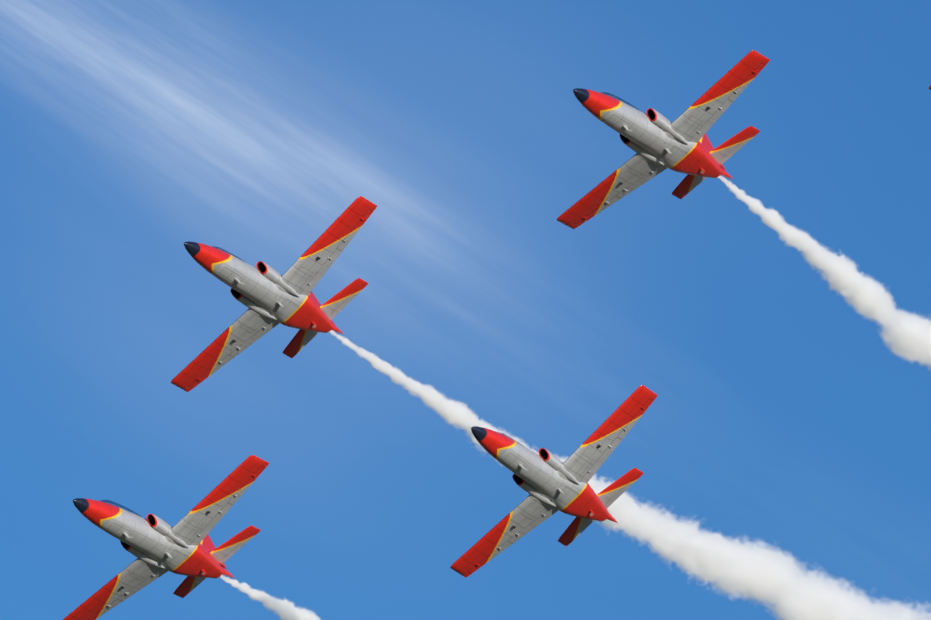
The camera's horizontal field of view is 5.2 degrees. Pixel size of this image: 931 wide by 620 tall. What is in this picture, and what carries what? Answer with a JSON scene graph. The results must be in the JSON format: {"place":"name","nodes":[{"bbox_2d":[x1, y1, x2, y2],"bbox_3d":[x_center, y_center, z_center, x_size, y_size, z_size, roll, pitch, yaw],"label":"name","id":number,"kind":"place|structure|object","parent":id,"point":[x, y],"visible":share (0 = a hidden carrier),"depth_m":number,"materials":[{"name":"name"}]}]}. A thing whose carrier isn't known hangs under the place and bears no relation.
{"place":"outdoors","nodes":[
{"label":"outdoors","id":0,"kind":"place"},
{"bbox_2d":[63,455,268,619],"bbox_3d":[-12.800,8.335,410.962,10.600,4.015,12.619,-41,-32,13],"label":"aircraft","id":1,"kind":"object","parent":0,"point":[156,546],"visible":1,"depth_m":410.33,"materials":[{"name":"paint"}]},
{"bbox_2d":[171,196,376,391],"bbox_3d":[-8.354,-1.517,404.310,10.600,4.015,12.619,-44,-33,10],"label":"aircraft","id":2,"kind":"object","parent":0,"point":[269,297],"visible":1,"depth_m":403.78,"materials":[{"name":"paint"}]},
{"bbox_2d":[0,0,930,619],"label":"sky","id":3,"kind":"structure","parent":0,"point":[776,314],"materials":[{"name":"blue"}]},
{"bbox_2d":[450,385,657,577],"bbox_3d":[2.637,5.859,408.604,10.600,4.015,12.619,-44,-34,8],"label":"aircraft","id":4,"kind":"object","parent":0,"point":[550,483],"visible":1,"depth_m":408.06,"materials":[{"name":"paint"}]},
{"bbox_2d":[557,50,769,228],"bbox_3d":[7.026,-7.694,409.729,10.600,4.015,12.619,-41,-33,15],"label":"aircraft","id":5,"kind":"object","parent":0,"point":[657,142],"visible":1,"depth_m":409.12,"materials":[{"name":"paint"}]}
]}

